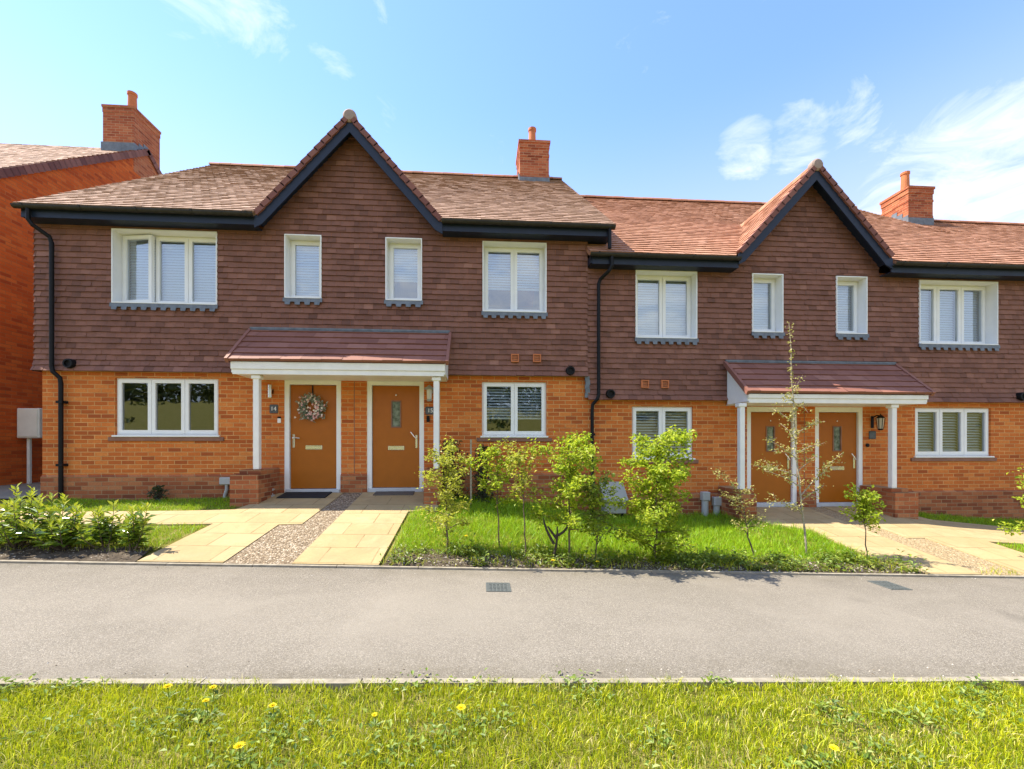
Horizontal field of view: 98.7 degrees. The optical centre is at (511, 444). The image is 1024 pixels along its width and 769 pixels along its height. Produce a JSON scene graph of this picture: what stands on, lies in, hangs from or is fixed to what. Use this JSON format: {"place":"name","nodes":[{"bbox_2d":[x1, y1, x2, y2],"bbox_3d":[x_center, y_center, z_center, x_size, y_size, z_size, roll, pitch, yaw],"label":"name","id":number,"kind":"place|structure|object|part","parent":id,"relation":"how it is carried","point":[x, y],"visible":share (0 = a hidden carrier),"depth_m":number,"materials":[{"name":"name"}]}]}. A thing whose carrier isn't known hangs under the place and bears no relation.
{"place":"outdoors","nodes":[
{"label":"outdoors","id":0,"kind":"place"},
{"bbox_2d":[0,482,39,498],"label":"side path","id":1,"kind":"structure","parent":0,"point":[6,492],"depth_m":8.48,"materials":[{"name":"grey concrete"}]},
{"bbox_2d":[0,563,1023,678],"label":"tarmac path","id":2,"kind":"structure","parent":0,"point":[81,621],"depth_m":3.58,"materials":[{"name":"grey asphalt"}]},
{"bbox_2d":[486,582,510,591],"bbox_3d":[-0.140,1.458,4.501,0.250,0.026,0.280,0,0,-4],"label":"access cover","id":3,"kind":"object","parent":2,"relation":"on","point":[496,587],"visible":1,"depth_m":4.49,"materials":[{"name":"metal"}]},
{"bbox_2d":[20,564,1021,677],"bbox_3d":[0.237,1.466,3.946,12.942,0.456,2.351,0,0,-4],"label":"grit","id":4,"kind":"object","parent":2,"relation":"on","point":[555,670],"visible":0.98,"depth_m":2.92,"materials":[{"name":"grey gravel"}]},
{"bbox_2d":[868,581,911,589],"bbox_3d":[4.332,1.615,5.056,0.250,0.026,0.320,0,0,-4],"label":"access cover","id":5,"kind":"object","parent":2,"relation":"on","point":[889,585],"visible":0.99,"depth_m":5.04,"materials":[{"name":"metal"}]},
{"bbox_2d":[0,488,1023,768],"bbox_3d":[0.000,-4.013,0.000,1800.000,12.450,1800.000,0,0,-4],"label":"ground","id":6,"kind":"structure","parent":0,"point":[580,736],"depth_m":2.34,"materials":[{"name":"green plant"}]},
{"bbox_2d":[17,408,41,483],"bbox_3d":[-10.456,0.253,9.610,0.455,2.095,0.264,0,0,-4],"label":"meter cabinet","id":7,"kind":"object","parent":6,"relation":"on","point":[29,424],"visible":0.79,"depth_m":9.49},
{"bbox_3d":[-10.445,-0.473,9.485,0.390,0.585,0.013,0,0,-4],"label":"cabinet door","id":8,"kind":"part","parent":7,"relation":"part of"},
{"bbox_2d":[0,544,157,561],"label":"planting bed","id":9,"kind":"object","parent":6,"relation":"on","point":[125,556],"visible":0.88,"depth_m":5.02,"materials":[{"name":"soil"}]},
{"bbox_2d":[0,482,60,548],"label":"laurel shrub","id":10,"kind":"object","parent":9,"relation":"on","point":[31,509],"visible":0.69,"depth_m":5.16,"materials":[{"name":"green plant"}]},
{"bbox_2d":[12,493,89,549],"bbox_3d":[-5.341,0.906,5.180,0.689,0.697,0.680,0,0,-4],"label":"laurel shrub","id":11,"kind":"object","parent":9,"relation":"on","point":[60,534],"visible":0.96,"depth_m":5.10,"materials":[{"name":"green plant"}]},
{"bbox_2d":[71,499,130,548],"bbox_3d":[-4.875,0.958,5.267,0.603,0.608,0.523,0,0,-4],"label":"laurel shrub","id":12,"kind":"object","parent":9,"relation":"on","point":[102,532],"visible":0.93,"depth_m":5.26,"materials":[{"name":"green plant"}]},
{"bbox_2d":[0,495,235,549],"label":"lawn grass","id":13,"kind":"structure","parent":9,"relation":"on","point":[172,507],"depth_m":7.09,"materials":[{"name":"green plant"}]},
{"bbox_2d":[116,502,155,550],"bbox_3d":[-4.453,0.972,5.209,0.435,0.609,0.362,0,0,25],"label":"laurel shrub","id":14,"kind":"object","parent":9,"relation":"on","point":[134,534],"visible":0.99,"depth_m":5.19,"materials":[{"name":"green plant"}]},
{"bbox_2d":[0,90,161,484],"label":"brick house","id":15,"kind":"structure","parent":6,"relation":"on","point":[129,149],"depth_m":9.81,"materials":[{"name":"brick"}]},
{"bbox_2d":[145,485,168,500],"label":"evergreen shrub","id":16,"kind":"object","parent":6,"relation":"on","point":[159,491],"visible":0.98,"depth_m":7.61,"materials":[{"name":"green plant"}]},
{"bbox_2d":[157,683,180,699],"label":"dandelion","id":17,"kind":"object","parent":6,"relation":"on","point":[167,685],"visible":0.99,"depth_m":2.42,"materials":[{"name":"yellow plant"}]},
{"bbox_2d":[0,492,343,562],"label":"paved drive","id":18,"kind":"structure","parent":6,"relation":"on","point":[223,536],"depth_m":6.27,"materials":[{"name":"beige stone"}]},
{"bbox_2d":[277,492,331,497],"bbox_3d":[-3.664,0.885,7.793,0.820,0.073,0.380,0,0,-4],"label":"doormat","id":19,"kind":"object","parent":18,"relation":"on","point":[305,495],"visible":1,"depth_m":7.75,"materials":[{"name":"black rubber"}]},
{"bbox_2d":[10,109,402,499],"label":"terraced house","id":20,"kind":"structure","parent":6,"relation":"on","point":[156,297],"depth_m":7.92,"materials":[{"name":"brick"}]},
{"bbox_2d":[109,228,218,311],"bbox_3d":[-6.183,-3.115,7.966,1.820,1.468,0.375,0,0,-4],"label":"window","id":21,"kind":"structure","parent":20,"relation":"in","point":[120,238],"depth_m":8.02,"materials":[{"name":"white plastic"}]},
{"bbox_2d":[108,378,223,440],"bbox_3d":[-6.183,-0.635,7.922,1.963,1.130,0.160,0,0,-4],"label":"window","id":22,"kind":"structure","parent":20,"relation":"in","point":[152,434],"depth_m":7.90,"materials":[{"name":"white plastic"}]},
{"bbox_2d":[219,477,229,497],"bbox_3d":[-5.124,0.802,7.883,0.200,0.445,0.084,0,0,-4],"label":"cable box","id":23,"kind":"object","parent":20,"relation":"attached to","point":[225,481],"visible":0.69,"depth_m":7.84,"materials":[{"name":"grey plastic"}]},
{"bbox_2d":[283,234,321,304],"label":"window","id":24,"kind":"structure","parent":20,"relation":"in","point":[313,243],"depth_m":8.17,"materials":[{"name":"white plastic"}]},
{"bbox_2d":[284,380,340,492],"bbox_3d":[-3.655,-0.156,8.122,1.010,2.104,0.145,0,0,-4],"label":"door","id":25,"kind":"structure","parent":20,"relation":"in","point":[312,450],"depth_m":8.11,"materials":[{"name":"paint"}]},
{"bbox_2d":[294,385,327,422],"bbox_3d":[-3.670,-0.753,8.035,0.601,0.694,0.162,0,0,-4],"label":"wreath","id":26,"kind":"object","parent":25,"relation":"hanging from","point":[319,408],"visible":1,"depth_m":8.03,"materials":[{"name":"multicoloured plant"}]},
{"bbox_2d":[198,698,218,719],"bbox_3d":[-1.569,1.361,2.263,0.112,0.101,0.097,0,0,-4],"label":"dandelion","id":27,"kind":"object","parent":6,"relation":"on","point":[207,711],"visible":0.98,"depth_m":2.27,"materials":[{"name":"green plant"}]},
{"bbox_2d":[202,685,221,700],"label":"dandelion","id":28,"kind":"object","parent":6,"relation":"on","point":[211,697],"visible":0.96,"depth_m":2.42,"materials":[{"name":"yellow plant"}]},
{"bbox_2d":[228,742,246,765],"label":"dandelion","id":29,"kind":"object","parent":6,"relation":"on","point":[240,744],"visible":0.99,"depth_m":1.97,"materials":[{"name":"yellow plant"}]},
{"bbox_2d":[265,702,280,719],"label":"dandelion","id":30,"kind":"object","parent":6,"relation":"on","point":[270,716],"visible":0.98,"depth_m":2.27,"materials":[{"name":"yellow plant"}]},
{"bbox_2d":[224,493,361,563],"bbox_3d":[-2.990,1.118,6.532,0.750,0.479,3.110,0,0,-4],"label":"gravel strip","id":31,"kind":"object","parent":6,"relation":"on","point":[284,544],"visible":1,"depth_m":5.73,"materials":[{"name":"beige gravel"}]},
{"bbox_2d":[224,327,451,506],"bbox_3d":[-2.906,-0.261,7.692,3.624,3.721,0.842,0,0,-4],"label":"porch canopy","id":32,"kind":"object","parent":6,"relation":"on","point":[381,353],"visible":0.94,"depth_m":7.48,"materials":[{"name":"tile"}]},
{"bbox_2d":[292,492,437,565],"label":"paved drive","id":33,"kind":"structure","parent":6,"relation":"on","point":[360,530],"depth_m":6.06,"materials":[{"name":"beige stone"}]},
{"bbox_2d":[373,491,414,494],"bbox_3d":[-2.140,0.876,7.990,0.710,0.049,0.240,0,0,-4],"label":"doormat","id":34,"kind":"object","parent":33,"relation":"on","point":[394,493],"visible":1,"depth_m":7.97,"materials":[{"name":"grey rubber"}]},
{"bbox_2d":[370,713,386,726],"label":"dandelion","id":35,"kind":"object","parent":6,"relation":"on","point":[374,722],"visible":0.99,"depth_m":2.25,"materials":[{"name":"green plant"}]},
{"bbox_2d":[440,438,472,499],"bbox_3d":[-1.140,0.440,7.942,0.841,1.125,0.792,0,0,30],"label":"evergreen shrub","id":36,"kind":"object","parent":6,"relation":"on","point":[456,444],"visible":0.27,"depth_m":7.86,"materials":[{"name":"green plant"}]},
{"bbox_2d":[453,704,468,723],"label":"dandelion","id":37,"kind":"object","parent":6,"relation":"on","point":[460,707],"visible":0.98,"depth_m":2.31,"materials":[{"name":"yellow plant"}]},
{"bbox_2d":[470,439,471,503],"bbox_3d":[-0.726,0.520,7.768,0.030,1.239,0.030,0,0,-27],"label":"garden stake","id":38,"kind":"object","parent":6,"relation":"on","point":[470,471],"visible":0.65,"depth_m":7.75,"materials":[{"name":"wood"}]},
{"bbox_2d":[350,117,615,512],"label":"terraced house","id":39,"kind":"structure","parent":6,"relation":"on","point":[489,272],"depth_m":8.25,"materials":[{"name":"brick"}]},
{"bbox_2d":[367,381,423,491],"bbox_3d":[-2.165,-0.161,8.226,1.041,2.093,0.145,0,0,-4],"label":"door","id":40,"kind":"structure","parent":39,"relation":"in","point":[395,409],"depth_m":8.21,"materials":[{"name":"paint"}]},
{"bbox_2d":[384,237,422,306],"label":"window","id":41,"kind":"structure","parent":39,"relation":"in","point":[413,246],"depth_m":8.30,"materials":[{"name":"white plastic"}]},
{"bbox_2d":[481,241,547,318],"bbox_3d":[0.040,-3.102,8.403,1.245,1.473,0.375,0,0,-4],"label":"window","id":42,"kind":"structure","parent":39,"relation":"in","point":[490,248],"depth_m":8.45,"materials":[{"name":"white plastic"}]},
{"bbox_2d":[477,382,551,441],"bbox_3d":[0.041,-0.630,8.392,1.424,1.130,0.228,0,0,-4],"label":"window","id":43,"kind":"structure","parent":39,"relation":"in","point":[515,435],"depth_m":8.36,"materials":[{"name":"white plastic"}]},
{"bbox_2d":[472,444,493,502],"bbox_3d":[-0.564,0.524,7.924,0.510,1.075,0.395,0,0,-4],"label":"evergreen shrub","id":44,"kind":"object","parent":6,"relation":"on","point":[483,493],"visible":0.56,"depth_m":7.90,"materials":[{"name":"green plant"}]},
{"bbox_2d":[0,538,1017,574],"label":"grass","id":45,"kind":"structure","parent":6,"relation":"on","point":[750,558],"depth_m":5.45,"materials":[{"name":"plant"}]},
{"bbox_2d":[0,560,1023,692],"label":"edging kerb","id":46,"kind":"structure","parent":6,"relation":"on","point":[334,683],"depth_m":2.81,"materials":[{"name":"concrete"}]},
{"bbox_2d":[0,665,1023,768],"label":"verge weeds","id":47,"kind":"object","parent":6,"relation":"on","point":[808,763],"visible":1,"depth_m":2.23,"materials":[{"name":"green plant"}]},
{"bbox_2d":[599,482,627,517],"bbox_3d":[1.899,1.225,8.229,0.450,1.050,0.372,0,0,-4],"label":"gas meter box","id":48,"kind":"object","parent":6,"relation":"on","point":[621,493],"visible":0.29,"depth_m":8.14,"materials":[{"name":"plastic"}]},
{"bbox_2d":[382,548,923,573],"bbox_3d":[1.844,1.466,5.583,6.740,0.325,0.560,0,0,-4],"label":"planting bed","id":49,"kind":"object","parent":6,"relation":"on","point":[432,560],"visible":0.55,"depth_m":5.42,"materials":[{"name":"soil"}]},
{"bbox_2d":[414,435,472,548],"bbox_3d":[-0.816,0.621,5.613,0.713,1.489,0.831,0,0,24],"label":"sapling","id":50,"kind":"object","parent":49,"relation":"on","point":[445,462],"visible":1,"depth_m":5.58,"materials":[{"name":"green plant"}]},
{"bbox_2d":[462,439,527,546],"bbox_3d":[-0.205,0.645,5.804,0.910,1.463,0.561,0,0,-4],"label":"sapling","id":51,"kind":"object","parent":49,"relation":"on","point":[496,477],"visible":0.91,"depth_m":5.83,"materials":[{"name":"green plant"}]},
{"bbox_2d":[498,436,544,555],"bbox_3d":[0.137,0.658,5.604,0.543,1.548,0.701,0,0,-18],"label":"sapling","id":52,"kind":"object","parent":49,"relation":"on","point":[515,457],"visible":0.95,"depth_m":5.56,"materials":[{"name":"green plant"}]},
{"bbox_2d":[543,518,568,558],"bbox_3d":[0.555,1.192,5.513,0.335,0.547,0.035,0,0,-4],"label":"pruned shrub","id":53,"kind":"object","parent":49,"relation":"on","point":[556,535],"visible":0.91,"depth_m":5.50,"materials":[{"name":"brown plant"}]},
{"bbox_2d":[526,430,618,560],"bbox_3d":[0.772,0.633,5.547,1.094,1.662,1.120,0,0,-36],"label":"sapling","id":54,"kind":"object","parent":49,"relation":"on","point":[570,488],"visible":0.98,"depth_m":5.48,"materials":[{"name":"green plant"}]},
{"bbox_2d":[570,470,624,561],"bbox_3d":[1.087,0.899,5.532,0.653,1.176,0.632,0,0,38],"label":"sapling","id":55,"kind":"object","parent":49,"relation":"on","point":[600,516],"visible":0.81,"depth_m":5.50,"materials":[{"name":"green plant"}]},
{"bbox_2d":[390,492,883,562],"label":"lawn grass","id":56,"kind":"structure","parent":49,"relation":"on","point":[760,543],"depth_m":6.54,"materials":[{"name":"green plant"}]},
{"bbox_2d":[609,425,697,563],"bbox_3d":[1.806,0.627,5.652,1.068,1.792,1.199,0,0,24],"label":"sapling","id":57,"kind":"object","parent":49,"relation":"on","point":[660,452],"visible":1,"depth_m":5.59,"materials":[{"name":"green plant"}]},
{"bbox_2d":[379,532,929,572],"bbox_3d":[1.953,1.358,5.617,7.096,0.543,0.708,0,0,-4],"label":"ground cover","id":58,"kind":"object","parent":49,"relation":"on","point":[829,559],"visible":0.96,"depth_m":5.56,"materials":[{"name":"green plant"}]},
{"bbox_2d":[711,468,767,557],"bbox_3d":[3.132,0.927,5.836,0.924,1.268,0.416,0,0,-4],"label":"sapling","id":59,"kind":"object","parent":49,"relation":"on","point":[737,508],"visible":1,"depth_m":5.88,"materials":[{"name":"green plant"}]},
{"bbox_2d":[838,482,886,555],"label":"sapling","id":60,"kind":"object","parent":49,"relation":"on","point":[863,501],"visible":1,"depth_m":6.04,"materials":[{"name":"green plant"}]},
{"bbox_2d":[581,158,822,515],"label":"terraced house","id":61,"kind":"structure","parent":6,"relation":"on","point":[722,289],"depth_m":8.58,"materials":[{"name":"brick"}]},
{"bbox_2d":[629,407,698,463],"bbox_3d":[2.915,-0.193,8.595,1.414,1.106,0.229,0,0,-4],"label":"window","id":62,"kind":"structure","parent":61,"relation":"in","point":[661,411],"depth_m":8.59,"materials":[{"name":"white plastic"}]},
{"bbox_2d":[635,270,698,344],"bbox_3d":[2.962,-2.652,8.608,1.257,1.453,0.375,0,0,-4],"label":"window","id":63,"kind":"structure","parent":61,"relation":"in","point":[685,309],"depth_m":8.70,"materials":[{"name":"white plastic"}]},
{"bbox_2d":[700,491,709,516],"bbox_3d":[3.725,1.250,8.487,0.150,0.700,0.132,0,0,-4],"label":"pipe cover","id":64,"kind":"object","parent":61,"relation":"attached to","point":[705,497],"visible":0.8,"depth_m":8.44,"materials":[{"name":"grey plastic"}]},
{"bbox_2d":[712,496,720,514],"bbox_3d":[3.954,1.300,8.504,0.150,0.600,0.132,0,0,-4],"label":"pipe cover","id":65,"kind":"object","parent":61,"relation":"attached to","point":[716,502],"visible":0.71,"depth_m":8.45,"materials":[{"name":"grey plastic"}]},
{"bbox_2d":[751,273,784,338],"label":"window","id":66,"kind":"structure","parent":61,"relation":"in","point":[759,280],"depth_m":8.81,"materials":[{"name":"white plastic"}]},
{"bbox_2d":[747,407,796,506],"bbox_3d":[5.127,0.235,8.738,1.031,1.980,0.145,0,0,-4],"label":"door","id":67,"kind":"structure","parent":61,"relation":"in","point":[761,424],"depth_m":8.73,"materials":[{"name":"paint"}]},
{"bbox_2d":[754,321,845,555],"bbox_3d":[4.012,-0.081,6.174,1.349,3.286,0.528,0,0,-4],"label":"slender tree","id":68,"kind":"object","parent":6,"relation":"on","point":[799,481],"visible":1,"depth_m":6.16,"materials":[{"name":"green plant"}]},
{"bbox_2d":[718,360,935,522],"bbox_3d":[5.869,0.124,8.308,3.672,3.552,0.842,0,0,-4],"label":"porch canopy","id":69,"kind":"object","parent":6,"relation":"on","point":[825,383],"visible":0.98,"depth_m":8.12,"materials":[{"name":"tile"}]},
{"bbox_2d":[819,744,842,762],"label":"dandelion","id":70,"kind":"object","parent":6,"relation":"on","point":[833,747],"visible":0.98,"depth_m":2.11,"materials":[{"name":"yellow plant"}]},
{"bbox_2d":[643,166,1023,519],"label":"terraced house","id":71,"kind":"structure","parent":6,"relation":"on","point":[940,313],"depth_m":8.89,"materials":[{"name":"brick"}]},
{"bbox_2d":[815,407,862,506],"bbox_3d":[6.522,0.240,8.836,1.010,1.994,0.145,0,0,-4],"label":"door","id":72,"kind":"structure","parent":71,"relation":"in","point":[842,430],"depth_m":8.83,"materials":[{"name":"paint"}]},
{"bbox_2d":[835,276,868,339],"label":"window","id":73,"kind":"structure","parent":71,"relation":"in","point":[859,284],"depth_m":8.92,"materials":[{"name":"white plastic"}]},
{"bbox_2d":[910,408,996,460],"bbox_3d":[8.971,-0.214,9.020,1.867,1.088,0.229,0,0,-4],"label":"window","id":74,"kind":"structure","parent":71,"relation":"in","point":[939,453],"depth_m":9.00,"materials":[{"name":"white plastic"}]},
{"bbox_2d":[917,280,999,350],"bbox_3d":[9.015,-2.623,9.033,1.753,1.441,0.375,0,0,-4],"label":"window","id":75,"kind":"structure","parent":71,"relation":"in","point":[988,291],"depth_m":9.09,"materials":[{"name":"white plastic"}]},
{"bbox_2d":[757,507,981,574],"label":"paved drive","id":76,"kind":"structure","parent":6,"relation":"on","point":[845,533],"depth_m":6.84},
{"bbox_2d":[807,507,1023,575],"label":"gravel strip","id":77,"kind":"object","parent":6,"relation":"on","point":[956,557],"visible":0.94,"depth_m":6.47,"materials":[{"name":"brown gravel"}]},
{"bbox_2d":[821,506,1023,573],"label":"paved drive","id":78,"kind":"structure","parent":6,"relation":"on","point":[979,541],"depth_m":7.21,"materials":[{"name":"beige stone"}]},
{"bbox_2d":[879,171,1023,250],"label":"terraced house","id":79,"kind":"structure","parent":6,"relation":"on","point":[907,202],"depth_m":13.76,"materials":[{"name":"brick"}]},
{"bbox_2d":[992,467,1023,535],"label":"sapling","id":80,"kind":"object","parent":6,"relation":"on","point":[1016,527],"visible":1,"depth_m":6.32,"materials":[{"name":"green plant"}]},
{"bbox_2d":[0,0,1023,222],"label":"sky","id":81,"kind":"structure","parent":0,"point":[726,100],"materials":[{"name":"blue"}]},
{"bbox_2d":[918,511,1023,552],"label":"lawn grass","id":82,"kind":"structure","parent":0,"point":[952,518],"depth_m":8.47,"materials":[{"name":"green plant"}]}
]}

